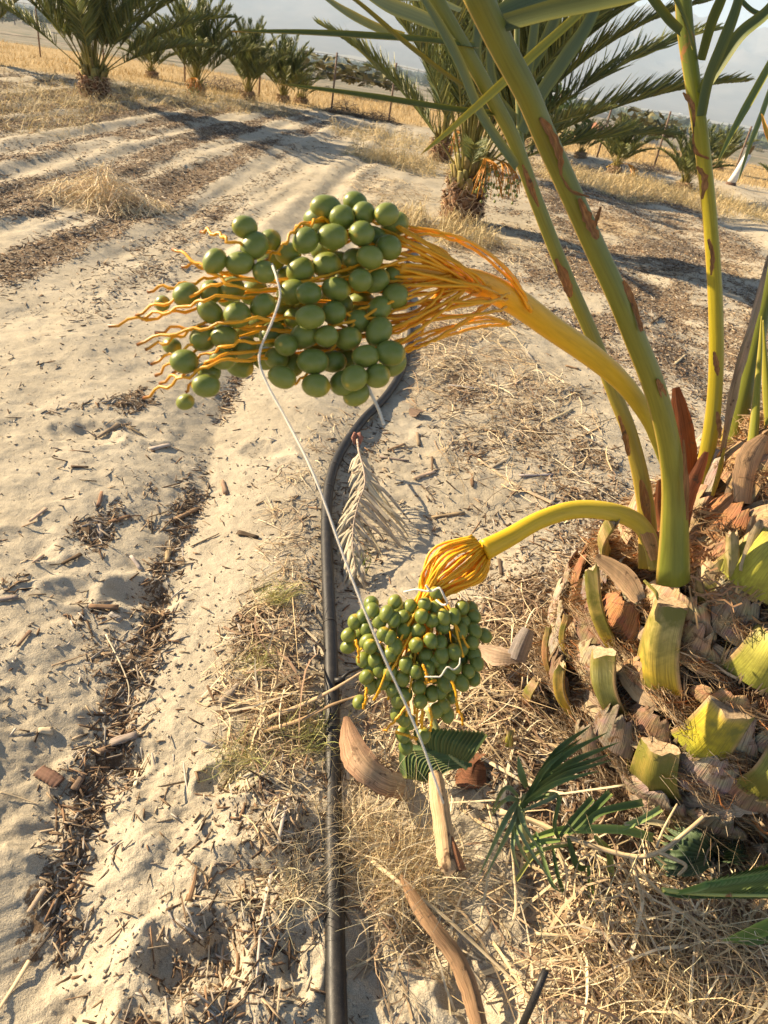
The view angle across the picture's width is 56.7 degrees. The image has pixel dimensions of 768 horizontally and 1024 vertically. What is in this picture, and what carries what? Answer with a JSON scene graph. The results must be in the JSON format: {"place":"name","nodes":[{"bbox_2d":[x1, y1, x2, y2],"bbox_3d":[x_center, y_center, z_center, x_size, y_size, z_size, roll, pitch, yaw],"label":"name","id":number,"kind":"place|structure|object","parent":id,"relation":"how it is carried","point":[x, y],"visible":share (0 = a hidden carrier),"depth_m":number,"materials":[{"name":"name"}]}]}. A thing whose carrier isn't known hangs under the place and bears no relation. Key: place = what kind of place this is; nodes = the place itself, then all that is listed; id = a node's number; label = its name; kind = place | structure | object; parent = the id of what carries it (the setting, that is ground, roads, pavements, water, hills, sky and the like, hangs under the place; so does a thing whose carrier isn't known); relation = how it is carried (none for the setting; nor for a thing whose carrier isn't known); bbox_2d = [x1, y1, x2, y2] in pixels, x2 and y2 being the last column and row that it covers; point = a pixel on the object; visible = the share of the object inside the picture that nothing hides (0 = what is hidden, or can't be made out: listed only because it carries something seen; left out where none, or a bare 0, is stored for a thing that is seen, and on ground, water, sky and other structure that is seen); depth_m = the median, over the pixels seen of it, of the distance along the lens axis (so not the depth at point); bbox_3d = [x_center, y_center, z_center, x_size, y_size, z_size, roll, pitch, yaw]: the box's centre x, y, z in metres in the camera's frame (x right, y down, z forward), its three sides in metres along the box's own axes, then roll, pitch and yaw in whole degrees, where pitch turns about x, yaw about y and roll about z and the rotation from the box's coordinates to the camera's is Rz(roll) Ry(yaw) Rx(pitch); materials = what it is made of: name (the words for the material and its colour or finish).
{"place":"outdoors","nodes":[
{"label":"outdoors","id":0,"kind":"place"},
{"bbox_2d":[0,0,767,1023],"bbox_3d":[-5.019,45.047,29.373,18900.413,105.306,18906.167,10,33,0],"label":"ground","id":1,"kind":"structure","parent":0,"point":[38,994],"depth_m":2.35,"materials":[{"name":"sand"}]},
{"bbox_2d":[0,595,18,600],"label":"wood chip","id":2,"kind":"object","parent":1,"relation":"on","point":[6,598],"visible":1,"depth_m":1.83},
{"bbox_2d":[0,0,18,18],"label":"date palm","id":3,"kind":"object","parent":1,"relation":"on","point":[3,12],"visible":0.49,"depth_m":12.62,"materials":[{"name":"green plant"}]},
{"bbox_2d":[4,7,22,24],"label":"valley tree","id":4,"kind":"object","parent":1,"relation":"on","point":[7,15],"visible":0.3,"depth_m":560.56,"materials":[{"name":"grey plant"}]},
{"bbox_2d":[0,960,31,1008],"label":"leaf stalk","id":5,"kind":"object","parent":1,"relation":"on","point":[21,973],"visible":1,"depth_m":1.19,"materials":[{"name":"beige plant"}]},
{"bbox_2d":[27,886,48,912],"bbox_3d":[-0.627,0.700,1.284,0.013,0.008,0.049,16,33,9],"label":"bark sliver","id":6,"kind":"object","parent":1,"relation":"on","point":[41,893],"visible":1,"depth_m":1.28,"materials":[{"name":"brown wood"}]},
{"bbox_2d":[32,14,50,26],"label":"valley tree","id":7,"kind":"object","parent":1,"relation":"on","point":[43,20],"visible":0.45,"depth_m":543.34,"materials":[{"name":"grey plant"}]},
{"bbox_2d":[29,920,60,959],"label":"burnt twig","id":8,"kind":"object","parent":1,"relation":"on","point":[48,935],"visible":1,"depth_m":1.25,"materials":[{"name":"brown wood"}]},
{"bbox_2d":[38,727,53,734],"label":"wood chip","id":9,"kind":"object","parent":1,"relation":"on","point":[46,730],"visible":1,"depth_m":1.56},
{"bbox_2d":[33,765,64,787],"bbox_3d":[-0.698,0.551,1.482,0.059,0.012,0.032,22,35,17],"label":"bark flake","id":10,"kind":"object","parent":1,"relation":"on","point":[50,777],"visible":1,"depth_m":1.48,"materials":[{"name":"brown wood"}]},
{"bbox_2d":[70,772,85,790],"bbox_3d":[-0.638,0.564,1.490,0.018,0.015,0.040,15,33,7],"label":"bark flake","id":11,"kind":"object","parent":1,"relation":"on","point":[76,785],"visible":0.85,"depth_m":1.49,"materials":[{"name":"brown wood"}]},
{"bbox_2d":[0,2,185,81],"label":"wire fence","id":12,"kind":"object","parent":1,"relation":"on","point":[72,45],"visible":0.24,"depth_m":16.16,"materials":[{"name":"metal"}]},
{"bbox_2d":[13,127,179,219],"bbox_3d":[-2.141,-2.575,5.446,1.328,0.615,1.087,10,33,0],"label":"straw heap","id":13,"kind":"object","parent":1,"relation":"on","point":[102,189],"visible":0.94,"depth_m":5.41,"materials":[{"name":"plant"}]},
{"bbox_2d":[89,604,118,609],"bbox_3d":[-0.743,0.251,1.885,0.074,0.010,0.019,2,34,-11],"label":"wood chip","id":14,"kind":"object","parent":1,"relation":"on","point":[107,606],"visible":1,"depth_m":1.88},
{"bbox_2d":[97,423,120,437],"bbox_3d":[-1.018,-0.303,2.623,0.025,0.026,0.103,26,36,23],"label":"bark sliver","id":15,"kind":"object","parent":1,"relation":"on","point":[114,427],"visible":1,"depth_m":2.63,"materials":[{"name":"brown wood"}]},
{"bbox_2d":[108,611,123,621],"bbox_3d":[-0.706,0.276,1.873,0.038,0.013,0.020,21,34,16],"label":"wood chip","id":16,"kind":"object","parent":1,"relation":"on","point":[112,614],"visible":1,"depth_m":1.87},
{"bbox_2d":[105,634,129,710],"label":"dry straw stalk","id":17,"kind":"object","parent":1,"relation":"on","point":[121,667],"visible":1,"depth_m":1.75,"materials":[{"name":"beige plant"}]},
{"bbox_2d":[0,0,236,100],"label":"date palm","id":18,"kind":"object","parent":1,"relation":"on","point":[91,24],"visible":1,"depth_m":10.37,"materials":[{"name":"green plant"}]},
{"bbox_2d":[110,731,137,746],"bbox_3d":[-0.581,0.506,1.589,0.058,0.024,0.024,-5,36,-21],"label":"wood chip","id":19,"kind":"object","parent":1,"relation":"on","point":[121,739],"visible":1,"depth_m":1.58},
{"bbox_2d":[116,22,175,78],"bbox_3d":[-5.138,-10.044,15.514,1.487,1.200,1.297,10,33,0],"label":"date palm","id":20,"kind":"object","parent":1,"relation":"on","point":[153,57],"visible":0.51,"depth_m":15.54,"materials":[{"name":"plant"}]},
{"bbox_2d":[148,443,171,450],"bbox_3d":[-0.821,-0.239,2.607,0.025,0.024,0.091,26,36,23],"label":"wood chip","id":21,"kind":"object","parent":1,"relation":"on","point":[157,447],"visible":1,"depth_m":2.60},
{"bbox_2d":[170,507,197,521],"bbox_3d":[-0.654,0.009,2.330,0.019,0.024,0.123,22,35,18],"label":"wood chip","id":22,"kind":"object","parent":1,"relation":"on","point":[180,516],"visible":0.96,"depth_m":2.32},
{"bbox_2d":[186,866,197,901],"bbox_3d":[-0.351,0.685,1.313,0.012,0.008,0.067,9,33,-2],"label":"bark sliver","id":23,"kind":"object","parent":1,"relation":"on","point":[189,898],"visible":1,"depth_m":1.30,"materials":[{"name":"brown wood"}]},
{"bbox_2d":[139,0,267,96],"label":"date palm","id":24,"kind":"object","parent":1,"relation":"on","point":[198,58],"visible":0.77,"depth_m":12.81,"materials":[{"name":"green plant"}]},
{"bbox_2d":[200,903,209,978],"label":"dry straw stalk","id":25,"kind":"object","parent":1,"relation":"on","point":[201,906],"visible":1,"depth_m":1.26,"materials":[{"name":"beige plant"}]},
{"bbox_2d":[220,479,228,494],"bbox_3d":[-0.561,-0.089,2.491,0.021,0.013,0.098,-4,35,-20],"label":"wood chip","id":26,"kind":"object","parent":1,"relation":"on","point":[224,487],"visible":1,"depth_m":2.48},
{"bbox_2d":[200,75,257,94],"bbox_3d":[-3.517,-9.433,15.746,1.743,0.408,1.404,10,33,0],"label":"brush heap","id":27,"kind":"object","parent":1,"relation":"on","point":[226,80],"visible":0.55,"depth_m":15.70,"materials":[{"name":"plant"}]},
{"bbox_2d":[218,683,240,705],"bbox_3d":[-0.367,0.433,1.691,0.022,0.016,0.065,22,35,18],"label":"wood block","id":28,"kind":"object","parent":1,"relation":"on","point":[229,693],"depth_m":1.68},
{"bbox_2d":[183,709,293,792],"bbox_3d":[-0.301,0.528,1.539,0.245,0.079,0.213,-7,37,-25],"label":"grass tuft","id":29,"kind":"object","parent":1,"relation":"on","point":[244,760],"visible":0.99,"depth_m":1.52,"materials":[{"name":"plant"}]},
{"bbox_2d":[236,530,258,538],"bbox_3d":[-0.429,0.073,2.242,0.073,0.016,0.026,18,34,12],"label":"wood chip","id":30,"kind":"object","parent":1,"relation":"on","point":[244,533],"visible":1,"depth_m":2.24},
{"bbox_2d":[220,12,294,101],"bbox_3d":[-2.542,-8.755,13.806,1.709,1.554,1.576,10,33,0],"label":"date palm","id":31,"kind":"object","parent":1,"relation":"on","point":[250,64],"visible":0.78,"depth_m":13.66,"materials":[{"name":"green plant"}]},
{"bbox_2d":[229,628,291,678],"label":"grass tuft","id":32,"kind":"object","parent":1,"relation":"on","point":[263,658],"visible":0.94,"depth_m":1.78,"materials":[{"name":"plant"}]},
{"bbox_2d":[254,792,290,1023],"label":"leaf stalk","id":33,"kind":"object","parent":1,"relation":"on","point":[269,881],"visible":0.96,"depth_m":1.30,"materials":[{"name":"beige plant"}]},
{"bbox_2d":[241,563,315,610],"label":"grass tuft","id":34,"kind":"object","parent":1,"relation":"on","point":[273,593],"visible":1,"depth_m":1.98,"materials":[{"name":"plant"}]},
{"bbox_2d":[267,648,314,706],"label":"twig","id":35,"kind":"object","parent":1,"relation":"on","point":[292,678],"visible":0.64,"depth_m":1.75,"materials":[{"name":"brown wood"}]},
{"bbox_2d":[261,34,325,102],"bbox_3d":[-2.051,-9.281,14.930,1.628,1.400,1.719,10,33,0],"label":"date palm","id":36,"kind":"object","parent":1,"relation":"on","point":[285,71],"visible":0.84,"depth_m":14.73,"materials":[{"name":"green plant"}]},
{"bbox_2d":[213,803,380,974],"bbox_3d":[-0.164,0.694,1.292,0.286,0.101,0.306,17,34,11],"label":"grass tuft","id":37,"kind":"object","parent":1,"relation":"on","point":[281,900],"visible":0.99,"depth_m":1.30,"materials":[{"name":"plant"}]},
{"bbox_2d":[291,64,319,104],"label":"date palm","id":38,"kind":"object","parent":1,"relation":"on","point":[302,96],"visible":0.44,"depth_m":15.58,"materials":[{"name":"plant"}]},
{"bbox_2d":[263,691,365,773],"bbox_3d":[-0.152,0.498,1.631,0.231,0.072,0.240,26,36,23],"label":"grass tuft","id":39,"kind":"object","parent":1,"relation":"on","point":[314,737],"visible":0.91,"depth_m":1.62,"materials":[{"name":"plant"}]},
{"bbox_2d":[294,50,387,84],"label":"olive bush","id":40,"kind":"object","parent":1,"relation":"on","point":[346,68],"visible":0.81,"depth_m":21.20,"materials":[{"name":"green plant"}]},
{"bbox_2d":[318,99,368,117],"bbox_3d":[-0.835,-8.361,14.791,1.247,0.392,1.072,10,33,0],"label":"brush heap","id":41,"kind":"object","parent":1,"relation":"on","point":[341,110],"visible":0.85,"depth_m":14.76,"materials":[{"name":"plant"}]},
{"bbox_2d":[0,298,695,1023],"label":"sand clods","id":42,"kind":"object","parent":1,"relation":"on","point":[242,732],"visible":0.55,"depth_m":1.62,"materials":[{"name":"sand"}]},
{"bbox_2d":[345,770,369,957],"bbox_3d":[-0.052,0.686,1.434,0.010,0.022,0.391,2,34,-12],"label":"dry leaflet","id":43,"kind":"object","parent":1,"relation":"on","point":[354,817],"visible":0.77,"depth_m":1.44,"materials":[{"name":"plant"}]},
{"bbox_2d":[332,62,399,91],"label":"olive bush","id":44,"kind":"object","parent":1,"relation":"on","point":[387,86],"visible":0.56,"depth_m":22.21,"materials":[{"name":"green plant"}]},
{"bbox_2d":[286,760,447,904],"bbox_3d":[-0.039,0.631,1.440,0.314,0.116,0.320,-1,35,-17],"label":"grass tuft","id":45,"kind":"object","parent":1,"relation":"on","point":[367,824],"visible":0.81,"depth_m":1.44,"materials":[{"name":"plant"}]},
{"bbox_2d":[339,716,405,798],"bbox_3d":[-0.049,0.532,1.539,0.110,0.070,0.225,-21,44,-39],"label":"curled sheath","id":46,"kind":"object","parent":45,"relation":"on","point":[364,766],"visible":1,"depth_m":1.50,"materials":[{"name":"plant"}]},
{"bbox_2d":[321,216,425,1023],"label":"irrigation hose","id":47,"kind":"object","parent":1,"relation":"on","point":[336,1009],"visible":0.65,"depth_m":1.59,"materials":[{"name":"plastic"}]},
{"bbox_2d":[333,432,415,589],"bbox_3d":[-0.026,-0.002,2.408,0.291,0.181,0.780,10,33,0],"label":"dried frond","id":48,"kind":"object","parent":1,"relation":"on","point":[372,494],"visible":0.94,"depth_m":2.33,"materials":[{"name":"plant"}]},
{"bbox_2d":[359,108,404,124],"bbox_3d":[-0.077,-8.200,14.824,1.305,0.314,1.048,10,33,0],"label":"brush heap","id":49,"kind":"object","parent":1,"relation":"on","point":[372,117],"visible":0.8,"depth_m":14.77,"materials":[{"name":"plant"}]},
{"bbox_2d":[0,39,767,190],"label":"dry grass","id":50,"kind":"structure","parent":1,"relation":"on","point":[274,93],"depth_m":16.59,"materials":[{"name":"plant"}]},
{"bbox_2d":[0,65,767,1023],"bbox_3d":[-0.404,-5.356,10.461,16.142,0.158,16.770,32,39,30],"label":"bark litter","id":51,"kind":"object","parent":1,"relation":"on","point":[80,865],"visible":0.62,"depth_m":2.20,"materials":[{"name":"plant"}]},
{"bbox_2d":[13,3,767,148],"bbox_3d":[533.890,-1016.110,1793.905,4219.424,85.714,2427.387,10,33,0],"label":"valley woods","id":52,"kind":"object","parent":1,"relation":"on","point":[686,122],"visible":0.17,"depth_m":1047.42,"materials":[{"name":"green plant"}]},
{"bbox_2d":[362,16,462,162],"bbox_3d":[1.068,-6.278,10.293,2.423,2.361,2.248,-12,39,-31],"label":"date palm","id":53,"kind":"object","parent":1,"relation":"on","point":[446,141],"visible":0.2,"depth_m":10.56,"materials":[{"name":"green plant"}]},
{"bbox_2d":[291,746,535,976],"bbox_3d":[0.045,0.665,1.409,0.492,0.160,0.460,10,33,0],"label":"grass tuft","id":54,"kind":"object","parent":1,"relation":"on","point":[422,873],"visible":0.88,"depth_m":1.38,"materials":[{"name":"plant"}]},
{"bbox_2d":[429,770,456,875],"bbox_3d":[0.113,0.609,1.405,0.042,0.044,0.204,3,34,-10],"label":"curled sheath","id":55,"kind":"object","parent":54,"relation":"on","point":[443,830],"visible":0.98,"depth_m":1.39,"materials":[{"name":"plant"}]},
{"bbox_2d":[451,836,466,872],"bbox_3d":[0.130,0.653,1.361,0.030,0.024,0.071,-7,37,-24],"label":"curled sheath","id":56,"kind":"object","parent":55,"relation":"attached to","point":[458,859],"visible":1,"depth_m":1.35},
{"bbox_2d":[409,408,423,416],"bbox_3d":[0.145,-0.444,3.180,0.073,0.029,0.073,10,33,0],"label":"bark shard","id":57,"kind":"object","parent":1,"relation":"on","point":[413,412],"visible":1,"depth_m":3.17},
{"bbox_2d":[108,0,767,872],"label":"fruiting date palm","id":58,"kind":"object","parent":1,"relation":"on","point":[652,648],"visible":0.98,"depth_m":1.28,"materials":[{"name":"green plant"}]},
{"bbox_2d":[258,263,443,803],"bbox_3d":[-0.047,0.014,0.732,0.040,0.403,0.438,-14,40,-32],"label":"hanging twine","id":59,"kind":"object","parent":58,"relation":"hanging from","point":[336,535],"visible":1,"depth_m":0.71,"materials":[{"name":"fabric"}]},
{"bbox_2d":[366,384,384,424],"bbox_3d":[-0.013,-0.134,0.830,0.005,0.052,0.051,-23,45,-40],"label":"hanging twine","id":60,"kind":"object","parent":58,"relation":"hanging from","point":[376,406],"visible":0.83,"depth_m":0.83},
{"bbox_2d":[403,584,447,605],"bbox_3d":[0.076,0.139,1.249,0.084,0.043,0.018,20,34,16],"label":"tie cord","id":61,"kind":"object","parent":58,"relation":"attached to","point":[433,590],"visible":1,"depth_m":1.24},
{"bbox_2d":[425,658,460,677],"bbox_3d":[0.105,0.274,1.226,0.068,0.028,0.019,-8,37,-26],"label":"tie cord","id":62,"kind":"object","parent":58,"relation":"attached to","point":[444,671],"visible":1,"depth_m":1.22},
{"bbox_2d":[661,864,767,898],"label":"broad green leaf","id":63,"kind":"object","parent":58,"relation":"attached to","point":[752,883],"visible":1,"depth_m":1.30,"materials":[{"name":"plant"}]},
{"bbox_2d":[399,874,486,1023],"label":"long sheath","id":64,"kind":"object","parent":1,"relation":"on","point":[448,947],"visible":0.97,"depth_m":1.25,"materials":[{"name":"plant"}]},
{"bbox_2d":[431,511,465,517],"bbox_3d":[0.230,0.009,2.536,0.133,0.009,0.017,-7,37,-24],"label":"wood chip","id":65,"kind":"object","parent":1,"relation":"on","point":[450,514],"visible":1,"depth_m":2.53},
{"bbox_2d":[455,752,486,788],"bbox_3d":[0.194,0.573,1.574,0.071,0.026,0.092,10,33,0],"label":"net sheath","id":66,"kind":"object","parent":1,"relation":"on","point":[474,774],"visible":0.84,"depth_m":1.56,"materials":[{"name":"plant"}]},
{"bbox_2d":[192,146,767,1023],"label":"dry straw","id":67,"kind":"object","parent":1,"relation":"on","point":[580,948],"visible":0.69,"depth_m":1.41,"materials":[{"name":"plant"}]},
{"bbox_2d":[260,695,356,732],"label":"crossing stalk","id":68,"kind":"object","parent":67,"relation":"on","point":[286,724],"visible":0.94,"depth_m":1.64,"materials":[{"name":"plant"}]},
{"bbox_2d":[267,671,360,719],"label":"crossing stalk","id":69,"kind":"object","parent":67,"relation":"on","point":[290,709],"visible":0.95,"depth_m":1.66,"materials":[{"name":"plant"}]},
{"bbox_2d":[399,708,487,782],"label":"chopped green leaf","id":70,"kind":"object","parent":67,"relation":"on","point":[453,748],"visible":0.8,"depth_m":1.53,"materials":[{"name":"plant"}]},
{"bbox_2d":[371,860,554,1023],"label":"long stalk","id":71,"kind":"object","parent":67,"relation":"on","point":[461,931],"visible":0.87,"depth_m":1.30,"materials":[{"name":"plant"}]},
{"bbox_2d":[479,856,493,923],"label":"dry stalk","id":72,"kind":"object","parent":67,"relation":"on","point":[485,890],"visible":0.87,"depth_m":1.36,"materials":[{"name":"beige plant"}]},
{"bbox_2d":[478,645,518,665],"bbox_3d":[0.291,0.364,1.814,0.105,0.035,0.066,10,33,0],"label":"old leaf base","id":73,"kind":"object","parent":67,"relation":"on","point":[493,655],"visible":0.9,"depth_m":1.80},
{"bbox_2d":[508,627,533,663],"bbox_3d":[0.347,0.336,1.798,0.052,0.072,0.067,20,34,15],"label":"old leaf base","id":74,"kind":"object","parent":73,"relation":"on","point":[518,651],"visible":1,"depth_m":1.79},
{"bbox_2d":[510,840,517,920],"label":"dry stalk","id":75,"kind":"object","parent":67,"relation":"on","point":[516,902],"visible":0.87,"depth_m":1.35,"materials":[{"name":"plant"}]},
{"bbox_2d":[476,752,568,795],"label":"long stalk","id":76,"kind":"object","parent":67,"relation":"on","point":[493,764],"visible":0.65,"depth_m":1.58,"materials":[{"name":"plant"}]},
{"bbox_2d":[550,908,576,1007],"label":"dry stalk","id":77,"kind":"object","parent":67,"relation":"on","point":[568,950],"visible":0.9,"depth_m":1.28,"materials":[{"name":"beige plant"}]},
{"bbox_2d":[536,932,639,946],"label":"dry stalk","id":78,"kind":"object","parent":67,"relation":"on","point":[547,934],"visible":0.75,"depth_m":1.31,"materials":[{"name":"beige plant"}]},
{"bbox_2d":[515,790,668,904],"bbox_3d":[0.408,0.653,1.396,0.194,0.182,0.271,31,39,29],"label":"cut green leaf","id":79,"kind":"object","parent":67,"relation":"on","point":[578,822],"visible":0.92,"depth_m":1.40,"materials":[{"name":"plant"}]},
{"bbox_2d":[499,803,767,979],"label":"branched stalk","id":80,"kind":"object","parent":67,"relation":"on","point":[660,851],"visible":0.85,"depth_m":1.37,"materials":[{"name":"plant"}]},
{"bbox_2d":[599,903,679,992],"bbox_3d":[0.464,0.797,1.303,0.012,0.004,0.180,-16,41,-34],"label":"dry stalk","id":81,"kind":"object","parent":67,"relation":"on","point":[612,919],"visible":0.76,"depth_m":1.29,"materials":[{"name":"plant"}]},
{"bbox_2d":[580,1009,741,1019],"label":"dry stalk","id":82,"kind":"object","parent":67,"relation":"on","point":[594,1014],"visible":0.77,"depth_m":1.22,"materials":[{"name":"beige plant"}]},
{"bbox_2d":[722,918,767,944],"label":"green leaf","id":83,"kind":"object","parent":67,"relation":"on","point":[761,926],"visible":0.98,"depth_m":1.29,"materials":[{"name":"plant"}]},
{"bbox_2d":[258,40,766,170],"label":"wire fence","id":84,"kind":"object","parent":1,"relation":"on","point":[610,112],"visible":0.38,"depth_m":14.66,"materials":[{"name":"metal"}]},
{"bbox_2d":[477,458,554,504],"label":"long stalk","id":85,"kind":"object","parent":1,"relation":"on","point":[525,489],"visible":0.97,"depth_m":2.77,"materials":[{"name":"plant"}]},
{"bbox_2d":[313,0,754,223],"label":"date palm","id":86,"kind":"object","parent":1,"relation":"on","point":[465,189],"visible":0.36,"depth_m":6.44,"materials":[{"name":"plant"}]},
{"bbox_2d":[519,968,548,1023],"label":"drip tube","id":87,"kind":"object","parent":1,"relation":"on","point":[534,997],"visible":1,"depth_m":1.18,"materials":[{"name":"plastic"}]},
{"bbox_2d":[450,784,623,803],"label":"long stalk","id":88,"kind":"object","parent":1,"relation":"on","point":[593,789],"visible":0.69,"depth_m":1.52,"materials":[{"name":"plant"}]},
{"bbox_2d":[495,78,590,142],"bbox_3d":[2.980,-8.166,14.334,2.480,1.990,3.342,28,37,26],"label":"round tree","id":89,"kind":"object","parent":1,"relation":"on","point":[567,103],"visible":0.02,"depth_m":13.98,"materials":[{"name":"green plant"}]},
{"bbox_2d":[479,725,618,891],"bbox_3d":[0.298,0.586,1.367,0.170,0.295,0.302,22,35,18],"label":"palm sucker","id":90,"kind":"object","parent":1,"relation":"on","point":[552,773],"visible":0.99,"depth_m":1.31,"materials":[{"name":"plant"}]},
{"bbox_2d":[569,118,606,158],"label":"date palm","id":91,"kind":"object","parent":1,"relation":"on","point":[581,153],"visible":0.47,"depth_m":14.34,"materials":[{"name":"green plant"}]},
{"bbox_2d":[451,807,767,1023],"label":"grass tuft","id":92,"kind":"object","parent":1,"relation":"on","point":[639,972],"visible":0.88,"depth_m":1.27,"materials":[{"name":"plant"}]},
{"bbox_2d":[595,112,662,177],"bbox_3d":[4.239,-6.500,12.733,1.265,1.122,1.264,-11,39,-29],"label":"date palm","id":93,"kind":"object","parent":1,"relation":"on","point":[624,147],"visible":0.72,"depth_m":12.52,"materials":[{"name":"green plant"}]},
{"bbox_2d":[611,111,667,140],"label":"olive bush","id":94,"kind":"object","parent":1,"relation":"on","point":[616,120],"visible":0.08,"depth_m":19.12,"materials":[{"name":"green plant"}]},
{"bbox_2d":[530,799,767,1023],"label":"grass tuft","id":95,"kind":"object","parent":1,"relation":"on","point":[715,976],"visible":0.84,"depth_m":1.27,"materials":[{"name":"plant"}]},
{"bbox_2d":[621,160,680,176],"bbox_3d":[5.418,-6.960,14.476,1.652,0.278,1.335,10,33,0],"label":"brush heap","id":96,"kind":"object","parent":1,"relation":"on","point":[654,169],"visible":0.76,"depth_m":14.36,"materials":[{"name":"plant"}]},
{"bbox_2d":[617,106,691,139],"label":"olive bush","id":97,"kind":"object","parent":1,"relation":"on","point":[648,119],"visible":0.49,"depth_m":18.41,"materials":[{"name":"green plant"}]},
{"bbox_2d":[657,119,734,190],"bbox_3d":[5.185,-5.958,11.991,1.336,1.220,1.393,10,33,0],"label":"date palm","id":98,"kind":"object","parent":1,"relation":"on","point":[686,161],"visible":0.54,"depth_m":11.86,"materials":[{"name":"green plant"}]},
{"bbox_2d":[653,824,750,877],"bbox_3d":[0.657,0.677,1.464,0.270,0.084,0.149,-2,35,-17],"label":"fan sucker","id":99,"kind":"object","parent":1,"relation":"on","point":[688,844],"visible":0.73,"depth_m":1.42,"materials":[{"name":"plant"}]},
{"bbox_2d":[710,127,759,170],"bbox_3d":[8.271,-8.894,17.448,1.391,1.138,1.428,10,33,0],"label":"date palm","id":100,"kind":"object","parent":1,"relation":"on","point":[736,138],"visible":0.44,"depth_m":17.26,"materials":[{"name":"green plant"}]},
{"bbox_2d":[725,145,754,185],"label":"wrapped young palm","id":101,"kind":"object","parent":1,"relation":"on","point":[733,179],"visible":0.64,"depth_m":14.10,"materials":[{"name":"white fabric"}]},
{"bbox_2d":[0,68,767,254],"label":"dry grass","id":102,"kind":"structure","parent":0,"point":[415,216],"depth_m":10.46,"materials":[{"name":"plant"}]},
{"bbox_2d":[35,0,767,132],"bbox_3d":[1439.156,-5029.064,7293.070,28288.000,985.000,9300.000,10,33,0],"label":"mountains","id":103,"kind":"structure","parent":0,"point":[748,57],"depth_m":5575.56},
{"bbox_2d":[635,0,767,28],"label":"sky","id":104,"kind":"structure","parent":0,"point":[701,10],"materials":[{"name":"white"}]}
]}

